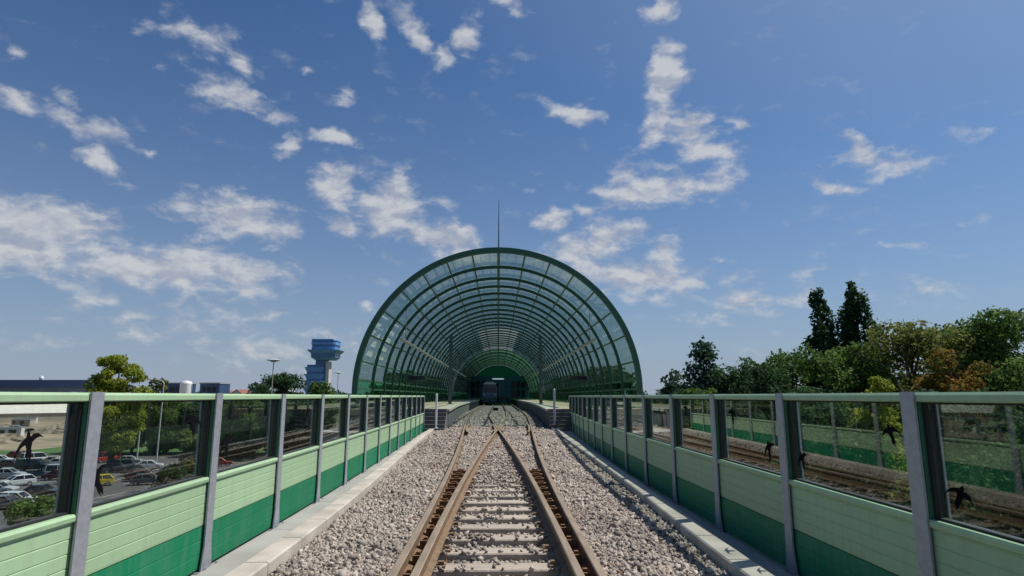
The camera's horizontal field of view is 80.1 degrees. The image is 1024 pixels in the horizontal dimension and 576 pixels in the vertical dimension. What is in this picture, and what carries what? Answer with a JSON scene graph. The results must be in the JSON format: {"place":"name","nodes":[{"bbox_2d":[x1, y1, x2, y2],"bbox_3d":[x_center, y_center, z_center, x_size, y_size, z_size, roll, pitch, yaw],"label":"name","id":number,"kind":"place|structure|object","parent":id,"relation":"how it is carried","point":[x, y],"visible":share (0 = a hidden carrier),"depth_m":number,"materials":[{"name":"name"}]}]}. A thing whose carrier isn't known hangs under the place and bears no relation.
{"place":"outdoors","nodes":[
{"label":"outdoors","id":0,"kind":"place"},
{"bbox_2d":[0,421,64,449],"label":"gravel yard","id":1,"kind":"structure","parent":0,"point":[50,441],"depth_m":171.05,"materials":[{"name":"gravel"}]},
{"bbox_2d":[0,427,24,435],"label":"site cabin","id":2,"kind":"object","parent":1,"relation":"on","point":[17,430],"visible":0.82,"depth_m":186.90,"materials":[{"name":"white metal"}]},
{"bbox_2d":[0,433,37,443],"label":"gravel heap","id":3,"kind":"object","parent":1,"relation":"on","point":[8,438],"visible":0.89,"depth_m":160.94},
{"bbox_2d":[11,419,35,425],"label":"site cabin","id":4,"kind":"object","parent":1,"relation":"on","point":[26,422],"visible":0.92,"depth_m":250.48,"materials":[{"name":"white metal"}]},
{"bbox_2d":[14,417,37,422],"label":"site cabin","id":5,"kind":"object","parent":1,"relation":"on","point":[36,418],"visible":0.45,"depth_m":274.23,"materials":[{"name":"white metal"}]},
{"bbox_2d":[25,423,64,433],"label":"gravel heap","id":6,"kind":"object","parent":1,"relation":"on","point":[54,429],"visible":0.63,"depth_m":201.70,"materials":[{"name":"gravel"}]},
{"bbox_2d":[178,381,192,406],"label":"storage tank","id":7,"kind":"object","parent":1,"relation":"on","point":[185,386],"visible":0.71,"depth_m":290.67,"materials":[{"name":"metal"}]},
{"bbox_2d":[0,404,66,421],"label":"storage hall","id":8,"kind":"structure","parent":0,"point":[46,412],"depth_m":301.47,"materials":[{"name":"white paint"}]},
{"bbox_2d":[0,455,243,527],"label":"parking lot","id":9,"kind":"structure","parent":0,"point":[118,486],"depth_m":86.81,"materials":[{"name":"asphalt"}]},
{"bbox_2d":[0,459,15,467],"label":"parked car","id":10,"kind":"object","parent":9,"relation":"on","point":[7,463],"visible":0.39,"depth_m":104.69,"materials":[{"name":"grey paint"}]},
{"bbox_2d":[0,455,15,460],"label":"parked car","id":11,"kind":"object","parent":9,"relation":"on","point":[2,457],"visible":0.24,"depth_m":112.93,"materials":[{"name":"white paint"}]},
{"bbox_2d":[0,481,19,491],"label":"parked car","id":12,"kind":"object","parent":9,"relation":"on","point":[4,486],"visible":0.79,"depth_m":77.70,"materials":[{"name":"silver paint"}]},
{"bbox_2d":[0,468,26,476],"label":"parked car","id":13,"kind":"object","parent":9,"relation":"on","point":[7,472],"visible":0.57,"depth_m":92.06,"materials":[{"name":"silver paint"}]},
{"bbox_2d":[0,494,29,506],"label":"parked car","id":14,"kind":"object","parent":9,"relation":"on","point":[6,499],"visible":0.2,"depth_m":66.70,"materials":[{"name":"grey paint"}]},
{"bbox_2d":[6,451,24,457],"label":"parked car","id":15,"kind":"object","parent":9,"relation":"on","point":[10,454],"visible":0.33,"depth_m":120.34,"materials":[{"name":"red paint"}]},
{"bbox_2d":[0,491,38,501],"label":"parked car","id":16,"kind":"object","parent":9,"relation":"on","point":[21,494],"visible":0.16,"depth_m":69.39,"materials":[{"name":"white paint"}]},
{"bbox_2d":[3,473,36,485],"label":"parked car","id":17,"kind":"object","parent":9,"relation":"on","point":[27,479],"visible":0.66,"depth_m":84.20,"materials":[{"name":"white paint"}]},
{"bbox_2d":[2,493,54,525],"bbox_3d":[-42.968,20.721,55.706,5.733,3.553,6.470,4,-11,-20],"label":"shrub","id":18,"kind":"object","parent":9,"relation":"on","point":[23,509],"visible":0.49,"depth_m":54.03,"materials":[{"name":"green plant"}]},
{"bbox_2d":[14,458,47,470],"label":"parked van","id":19,"kind":"object","parent":9,"relation":"on","point":[23,464],"visible":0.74,"depth_m":100.86,"materials":[{"name":"black paint"}]},
{"bbox_2d":[19,452,48,458],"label":"parked van","id":20,"kind":"object","parent":9,"relation":"on","point":[42,455],"visible":0.19,"depth_m":112.94,"materials":[{"name":"white paint"}]},
{"bbox_2d":[18,484,56,496],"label":"parked car","id":21,"kind":"object","parent":9,"relation":"on","point":[40,489],"visible":0.59,"depth_m":74.79,"materials":[{"name":"black paint"}]},
{"bbox_2d":[41,469,58,480],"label":"parked car","id":22,"kind":"object","parent":9,"relation":"on","point":[52,474],"visible":0.49,"depth_m":89.88,"materials":[{"name":"red paint"}]},
{"bbox_2d":[43,456,59,463],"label":"parked car","id":23,"kind":"object","parent":9,"relation":"on","point":[48,459],"visible":0.17,"depth_m":110.39,"materials":[{"name":"beige paint"}]},
{"bbox_2d":[44,464,59,473],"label":"parked van","id":24,"kind":"object","parent":9,"relation":"on","point":[49,468],"visible":0.16,"depth_m":92.41,"materials":[{"name":"silver paint"}]},
{"bbox_2d":[48,457,60,463],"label":"parked car","id":25,"kind":"object","parent":9,"relation":"on","point":[55,460],"visible":0.2,"depth_m":107.00,"materials":[{"name":"white paint"}]},
{"bbox_2d":[100,473,114,485],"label":"parked car","id":26,"kind":"object","parent":9,"relation":"on","point":[107,479],"visible":0.43,"depth_m":84.58,"materials":[{"name":"yellow paint"}]},
{"bbox_2d":[97,451,120,462],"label":"parked van","id":27,"kind":"object","parent":9,"relation":"on","point":[102,455],"visible":0.38,"depth_m":114.21,"materials":[{"name":"red paint"}]},
{"bbox_2d":[101,463,128,473],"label":"parked car","id":28,"kind":"object","parent":9,"relation":"on","point":[108,467],"visible":0.5,"depth_m":98.42,"materials":[{"name":"black paint"}]},
{"bbox_2d":[109,458,141,471],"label":"parked van","id":29,"kind":"object","parent":9,"relation":"on","point":[129,462],"visible":0.23,"depth_m":100.91,"materials":[{"name":"grey paint"}]},
{"bbox_2d":[119,455,142,462],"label":"parked car","id":30,"kind":"object","parent":9,"relation":"on","point":[136,460],"visible":0.52,"depth_m":111.88,"materials":[{"name":"silver paint"}]},
{"bbox_2d":[120,465,153,473],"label":"parked car","id":31,"kind":"object","parent":9,"relation":"on","point":[129,469],"visible":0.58,"depth_m":95.31,"materials":[{"name":"black paint"}]},
{"bbox_2d":[136,432,139,457],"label":"street lamp","id":32,"kind":"object","parent":9,"relation":"on","point":[138,445],"visible":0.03,"depth_m":117.80,"materials":[{"name":"metal"}]},
{"bbox_2d":[125,470,156,479],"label":"parked car","id":33,"kind":"object","parent":9,"relation":"on","point":[130,474],"visible":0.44,"depth_m":88.91,"materials":[{"name":"red paint"}]},
{"bbox_2d":[124,468,157,477],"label":"parked car","id":34,"kind":"object","parent":9,"relation":"on","point":[142,469],"visible":0.29,"depth_m":92.07,"materials":[{"name":"grey paint"}]},
{"bbox_2d":[129,473,157,485],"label":"parked car","id":35,"kind":"object","parent":9,"relation":"on","point":[136,479],"visible":0.68,"depth_m":85.18,"materials":[{"name":"grey paint"}]},
{"bbox_2d":[136,460,163,468],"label":"parked car","id":36,"kind":"object","parent":9,"relation":"on","point":[148,463],"visible":0.59,"depth_m":103.96,"materials":[{"name":"white paint"}]},
{"bbox_2d":[147,379,163,460],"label":"street lamp","id":37,"kind":"object","parent":9,"relation":"on","point":[159,422],"visible":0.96,"depth_m":117.41,"materials":[{"name":"metal"}]},
{"bbox_2d":[147,465,193,488],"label":"shrub","id":38,"kind":"object","parent":9,"relation":"on","point":[164,476],"visible":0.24,"depth_m":67.00,"materials":[{"name":"green plant"}]},
{"bbox_2d":[163,428,219,477],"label":"shrub","id":39,"kind":"object","parent":9,"relation":"on","point":[186,440],"visible":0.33,"depth_m":81.35,"materials":[{"name":"green plant"}]},
{"bbox_2d":[218,457,232,465],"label":"parked car","id":40,"kind":"object","parent":9,"relation":"on","point":[224,462],"visible":0.5,"depth_m":108.03,"materials":[{"name":"red paint"}]},
{"bbox_2d":[0,441,265,460],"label":"lawn","id":41,"kind":"structure","parent":0,"point":[259,454],"depth_m":134.69,"materials":[{"name":"plant"}]},
{"bbox_2d":[121,430,147,452],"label":"broadleaf tree","id":42,"kind":"object","parent":41,"relation":"on","point":[141,441],"visible":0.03,"depth_m":133.25,"materials":[{"name":"green plant"}]},
{"bbox_2d":[140,402,193,454],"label":"broadleaf tree","id":43,"kind":"object","parent":41,"relation":"on","point":[170,427],"visible":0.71,"depth_m":130.18,"materials":[{"name":"green plant"}]},
{"bbox_2d":[177,402,199,432],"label":"broadleaf tree","id":44,"kind":"object","parent":41,"relation":"on","point":[195,409],"visible":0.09,"depth_m":132.70,"materials":[{"name":"green plant"}]},
{"bbox_2d":[195,401,235,454],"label":"broadleaf tree","id":45,"kind":"object","parent":41,"relation":"on","point":[225,403],"visible":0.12,"depth_m":128.39,"materials":[{"name":"green plant"}]},
{"bbox_2d":[220,401,262,457],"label":"broadleaf tree","id":46,"kind":"object","parent":41,"relation":"on","point":[242,428],"visible":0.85,"depth_m":124.22,"materials":[{"name":"green plant"}]},
{"bbox_2d":[246,382,274,450],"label":"broadleaf tree","id":47,"kind":"object","parent":41,"relation":"on","point":[255,385],"visible":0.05,"depth_m":140.66,"materials":[{"name":"green plant"}]},
{"bbox_2d":[252,400,296,456],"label":"broadleaf tree","id":48,"kind":"object","parent":41,"relation":"on","point":[261,435],"visible":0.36,"depth_m":121.52,"materials":[{"name":"green plant"}]},
{"bbox_2d":[249,371,307,429],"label":"broadleaf tree","id":49,"kind":"object","parent":41,"relation":"on","point":[284,383],"visible":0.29,"depth_m":133.37,"materials":[{"name":"green plant"}]},
{"bbox_2d":[285,401,335,450],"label":"broadleaf tree","id":50,"kind":"object","parent":41,"relation":"on","point":[300,435],"visible":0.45,"depth_m":118.48,"materials":[{"name":"green plant"}]},
{"bbox_2d":[306,381,339,428],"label":"broadleaf tree","id":51,"kind":"object","parent":41,"relation":"on","point":[325,387],"visible":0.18,"depth_m":138.54,"materials":[{"name":"green plant"}]},
{"bbox_2d":[199,383,230,393],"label":"office block","id":52,"kind":"structure","parent":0,"point":[224,388],"depth_m":298.92,"materials":[{"name":"blue glass"}]},
{"bbox_2d":[230,389,250,413],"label":"house","id":53,"kind":"structure","parent":0,"point":[240,391],"depth_m":376.45,"materials":[{"name":"white paint"}]},
{"bbox_2d":[303,334,343,404],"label":"control tower","id":54,"kind":"structure","parent":0,"point":[323,352],"depth_m":389.32,"materials":[{"name":"concrete"}]},
{"bbox_2d":[312,340,340,343],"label":"cab window","id":55,"kind":"structure","parent":54,"relation":"in","point":[313,340],"depth_m":390.05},
{"bbox_2d":[0,402,905,477],"bbox_3d":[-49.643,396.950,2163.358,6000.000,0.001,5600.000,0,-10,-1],"label":"ground","id":56,"kind":"structure","parent":0,"point":[246,461],"depth_m":130.54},
{"bbox_2d":[0,376,127,391],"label":"terminal building","id":57,"kind":"structure","parent":56,"relation":"on","point":[41,384],"depth_m":324.79,"materials":[{"name":"blue glass"}]},
{"bbox_2d":[81,354,154,463],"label":"broadleaf tree","id":58,"kind":"object","parent":56,"relation":"on","point":[121,422],"visible":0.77,"depth_m":102.09,"materials":[{"name":"green plant"}]},
{"bbox_2d":[142,378,171,454],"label":"broadleaf tree","id":59,"kind":"object","parent":56,"relation":"on","point":[158,383],"visible":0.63,"depth_m":130.02,"materials":[{"name":"green plant"}]},
{"bbox_2d":[161,383,196,411],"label":"office block","id":60,"kind":"structure","parent":56,"relation":"on","point":[173,387],"depth_m":298.40,"materials":[{"name":"blue glass"}]},
{"bbox_2d":[267,359,280,393],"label":"street lamp","id":61,"kind":"object","parent":56,"relation":"on","point":[273,360],"visible":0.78,"depth_m":117.59,"materials":[{"name":"metal"}]},
{"bbox_2d":[334,372,342,427],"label":"street lamp","id":62,"kind":"object","parent":56,"relation":"on","point":[337,391],"visible":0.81,"depth_m":195.86,"materials":[{"name":"metal"}]},
{"bbox_2d":[386,378,408,384],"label":"broadleaf tree","id":63,"kind":"object","parent":56,"relation":"on","point":[395,381],"depth_m":89.84,"materials":[{"name":"green plant"}]},
{"bbox_2d":[381,370,416,383],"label":"broadleaf tree","id":64,"kind":"object","parent":56,"relation":"on","point":[389,374],"visible":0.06,"depth_m":105.03,"materials":[{"name":"green plant"}]},
{"bbox_2d":[302,390,661,412],"bbox_3d":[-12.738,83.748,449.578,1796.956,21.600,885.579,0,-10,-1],"label":"distant treeline","id":65,"kind":"object","parent":56,"relation":"on","point":[338,400],"visible":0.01,"depth_m":466.18,"materials":[{"name":"green plant"}]},
{"bbox_2d":[187,427,792,575],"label":"railway viaduct","id":66,"kind":"object","parent":56,"relation":"on","point":[264,553],"visible":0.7,"depth_m":7.35,"materials":[{"name":"concrete"}]},
{"bbox_2d":[0,392,424,575],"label":"noise barrier","id":67,"kind":"object","parent":66,"relation":"on","point":[205,516],"visible":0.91,"depth_m":5.67,"materials":[{"name":"metal"}]},
{"bbox_2d":[349,399,484,431],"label":"station platform","id":68,"kind":"structure","parent":66,"relation":"on","point":[448,414],"depth_m":30.24,"materials":[{"name":"white paint"}]},
{"bbox_2d":[448,335,452,403],"bbox_3d":[-5.114,6.784,50.693,0.500,5.640,0.500,0,-10,-1],"label":"catenary mast","id":69,"kind":"object","parent":68,"relation":"on","point":[450,368],"visible":0.97,"depth_m":50.56,"materials":[{"name":"metal"}]},
{"bbox_2d":[434,394,437,427],"bbox_3d":[-3.597,5.846,28.950,0.260,1.620,0.247,0,-10,-1],"label":"marker post","id":70,"kind":"object","parent":66,"relation":"on","point":[436,403],"visible":0.88,"depth_m":28.92,"materials":[{"name":"metal"}]},
{"bbox_2d":[351,210,642,408],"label":"arched canopy","id":71,"kind":"object","parent":66,"relation":"on","point":[469,346],"visible":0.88,"depth_m":53.19,"materials":[{"name":"metal"}]},
{"bbox_2d":[408,341,424,379],"bbox_3d":[-7.198,4.900,46.201,1.240,4.159,0.228,0,-10,-1],"label":"platform sign","id":72,"kind":"object","parent":71,"relation":"hanging from","point":[416,377],"visible":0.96,"depth_m":45.77,"materials":[{"name":"metal"}]},
{"bbox_2d":[571,336,587,379],"bbox_3d":[5.099,4.949,46.474,1.240,4.159,0.228,0,-10,-1],"label":"platform sign","id":73,"kind":"object","parent":71,"relation":"hanging from","point":[584,377],"visible":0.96,"depth_m":46.04,"materials":[{"name":"metal"}]},
{"bbox_2d":[468,376,527,402],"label":"station hall","id":74,"kind":"structure","parent":66,"relation":"on","point":[512,387],"depth_m":155.91,"materials":[{"name":"green glass"}]},
{"bbox_2d":[553,389,555,423],"bbox_3d":[2.045,5.807,29.391,0.286,1.850,0.272,0,-10,-1],"label":"marker post","id":75,"kind":"object","parent":66,"relation":"on","point":[554,415],"visible":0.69,"depth_m":29.35,"materials":[{"name":"metal"}]},
{"bbox_2d":[511,399,642,430],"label":"station platform","id":76,"kind":"structure","parent":66,"relation":"on","point":[543,412],"depth_m":30.52,"materials":[{"name":"white paint"}]},
{"bbox_2d":[538,336,542,403],"bbox_3d":[2.394,6.814,50.859,0.500,5.640,0.500,0,-10,-1],"label":"catenary mast","id":77,"kind":"object","parent":76,"relation":"on","point":[540,374],"visible":1,"depth_m":50.67,"materials":[{"name":"metal"}]},
{"bbox_2d":[569,391,1023,575],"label":"noise barrier","id":78,"kind":"object","parent":66,"relation":"on","point":[792,519],"visible":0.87,"depth_m":5.47,"materials":[{"name":"metal"}]},
{"bbox_2d":[574,374,591,385],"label":"broadleaf tree","id":79,"kind":"object","parent":56,"relation":"on","point":[582,383],"visible":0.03,"depth_m":113.01,"materials":[{"name":"green plant"}]},
{"bbox_2d":[585,365,628,384],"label":"broadleaf tree","id":80,"kind":"object","parent":56,"relation":"on","point":[605,372],"visible":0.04,"depth_m":98.17,"materials":[{"name":"green plant"}]},
{"bbox_2d":[591,371,647,394],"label":"broadleaf tree","id":81,"kind":"object","parent":56,"relation":"on","point":[616,376],"visible":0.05,"depth_m":83.06,"materials":[{"name":"green plant"}]},
{"bbox_2d":[652,385,665,424],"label":"broadleaf tree","id":82,"kind":"object","parent":56,"relation":"on","point":[653,400],"depth_m":150.10,"materials":[{"name":"green plant"}]},
{"bbox_2d":[652,368,684,429],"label":"conifer tree","id":83,"kind":"object","parent":56,"relation":"on","point":[669,388],"visible":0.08,"depth_m":77.72,"materials":[{"name":"green plant"}]},
{"bbox_2d":[657,335,731,452],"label":"conifer tree","id":84,"kind":"object","parent":56,"relation":"on","point":[703,380],"visible":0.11,"depth_m":74.07,"materials":[{"name":"green plant"}]},
{"bbox_2d":[665,387,732,452],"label":"broadleaf tree","id":85,"kind":"object","parent":56,"relation":"on","point":[696,433],"visible":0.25,"depth_m":64.62,"materials":[{"name":"green plant"}]},
{"bbox_2d":[703,357,758,422],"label":"broadleaf tree","id":86,"kind":"object","parent":56,"relation":"on","point":[732,376],"visible":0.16,"depth_m":71.63,"materials":[{"name":"green plant"}]},
{"bbox_2d":[703,393,778,469],"bbox_3d":[18.352,15.125,50.547,7.960,12.938,8.124,7,-12,-36],"label":"broadleaf tree","id":87,"kind":"object","parent":56,"relation":"on","point":[746,444],"visible":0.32,"depth_m":49.81,"materials":[{"name":"green plant"}]},
{"bbox_2d":[728,362,798,471],"bbox_3d":[25.353,15.469,60.914,9.301,15.874,8.414,-7,-12,35],"label":"broadleaf tree","id":88,"kind":"object","parent":56,"relation":"on","point":[767,385],"visible":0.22,"depth_m":60.26,"materials":[{"name":"green plant"}]},
{"bbox_2d":[751,348,816,427],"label":"broadleaf tree","id":89,"kind":"object","parent":56,"relation":"on","point":[780,361],"visible":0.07,"depth_m":64.99,"materials":[{"name":"green plant"}]},
{"bbox_2d":[801,287,846,466],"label":"poplar tree","id":90,"kind":"object","parent":56,"relation":"on","point":[823,337],"visible":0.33,"depth_m":68.51,"materials":[{"name":"green plant"}]},
{"bbox_2d":[763,402,911,507],"bbox_3d":[18.136,12.478,34.017,7.855,12.372,6.626,0,-10,-1],"label":"broadleaf tree","id":91,"kind":"object","parent":56,"relation":"on","point":[835,421],"visible":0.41,"depth_m":33.59,"materials":[{"name":"green plant"}]},
{"bbox_2d":[776,341,904,482],"bbox_3d":[28.155,13.037,51.043,8.846,17.201,10.415,0,-10,-1],"label":"broadleaf tree","id":92,"kind":"object","parent":56,"relation":"on","point":[822,368],"visible":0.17,"depth_m":51.21,"materials":[{"name":"green plant"}]},
{"bbox_2d":[770,386,910,503],"bbox_3d":[22.978,13.578,42.890,8.619,13.295,9.363,0,-10,-1],"label":"broadleaf tree","id":93,"kind":"object","parent":56,"relation":"on","point":[801,389],"visible":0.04,"depth_m":42.91,"materials":[{"name":"green plant"}]},
{"bbox_2d":[834,280,896,475],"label":"poplar tree","id":94,"kind":"object","parent":56,"relation":"on","point":[851,317],"visible":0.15,"depth_m":68.90,"materials":[{"name":"green plant"}]},
{"bbox_2d":[833,375,910,507],"bbox_3d":[20.892,11.950,35.013,4.365,13.735,4.258,5,-11,-24],"label":"broadleaf tree","id":95,"kind":"object","parent":56,"relation":"on","point":[878,385],"visible":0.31,"depth_m":34.60,"materials":[{"name":"green plant"}]},
{"bbox_2d":[837,319,983,503],"bbox_3d":[32.962,11.821,49.381,11.043,19.038,11.191,0,-10,-1],"label":"broadleaf tree","id":96,"kind":"object","parent":56,"relation":"on","point":[907,337],"visible":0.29,"depth_m":49.89,"materials":[{"name":"green plant"}]},
{"bbox_2d":[894,322,970,383],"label":"broadleaf tree","id":97,"kind":"object","parent":56,"relation":"on","point":[925,371],"visible":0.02,"depth_m":63.00,"materials":[{"name":"green plant"}]},
{"bbox_2d":[884,385,1023,538],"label":"broadleaf tree","id":98,"kind":"object","parent":56,"relation":"on","point":[968,437],"visible":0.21,"depth_m":35.65,"materials":[{"name":"green plant"}]},
{"bbox_2d":[911,347,1019,532],"bbox_3d":[32.862,12.395,44.421,7.470,16.149,6.481,0,-10,-1],"label":"broadleaf tree","id":99,"kind":"object","parent":56,"relation":"on","point":[934,381],"visible":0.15,"depth_m":44.47,"materials":[{"name":"green plant"}]},
{"bbox_2d":[926,305,1023,532],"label":"broadleaf tree","id":100,"kind":"object","parent":56,"relation":"on","point":[996,336],"visible":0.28,"depth_m":48.46,"materials":[{"name":"green plant"}]},
{"bbox_2d":[946,408,1023,537],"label":"broadleaf tree","id":101,"kind":"object","parent":56,"relation":"on","point":[997,496],"visible":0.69,"depth_m":26.43,"materials":[{"name":"green plant"}]},
{"bbox_2d":[975,356,1023,499],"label":"broadleaf tree","id":102,"kind":"object","parent":56,"relation":"on","point":[1001,375],"visible":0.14,"depth_m":44.04,"materials":[{"name":"green plant"}]},
{"bbox_2d":[270,402,694,572],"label":"ballast bed","id":103,"kind":"object","parent":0,"point":[488,406],"visible":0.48,"depth_m":86.18,"materials":[{"name":"gravel"}]},
{"bbox_2d":[363,402,606,575],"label":"railway turnout","id":104,"kind":"object","parent":103,"relation":"on","point":[572,554],"visible":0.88,"depth_m":7.31,"materials":[{"name":"metal"}]},
{"bbox_2d":[482,382,497,403],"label":"railcar","id":105,"kind":"object","parent":104,"relation":"on","point":[489,391],"visible":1,"depth_m":110.34,"materials":[{"name":"blue metal"}]},
{"bbox_2d":[268,411,730,575],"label":"ballast stones","id":106,"kind":"object","parent":103,"relation":"on","point":[624,531],"visible":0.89,"depth_m":8.07,"materials":[{"name":"gravel"}]},
{"bbox_2d":[0,0,1023,394],"label":"sky","id":107,"kind":"structure","parent":0,"point":[195,191],"materials":[{"name":"blue"}]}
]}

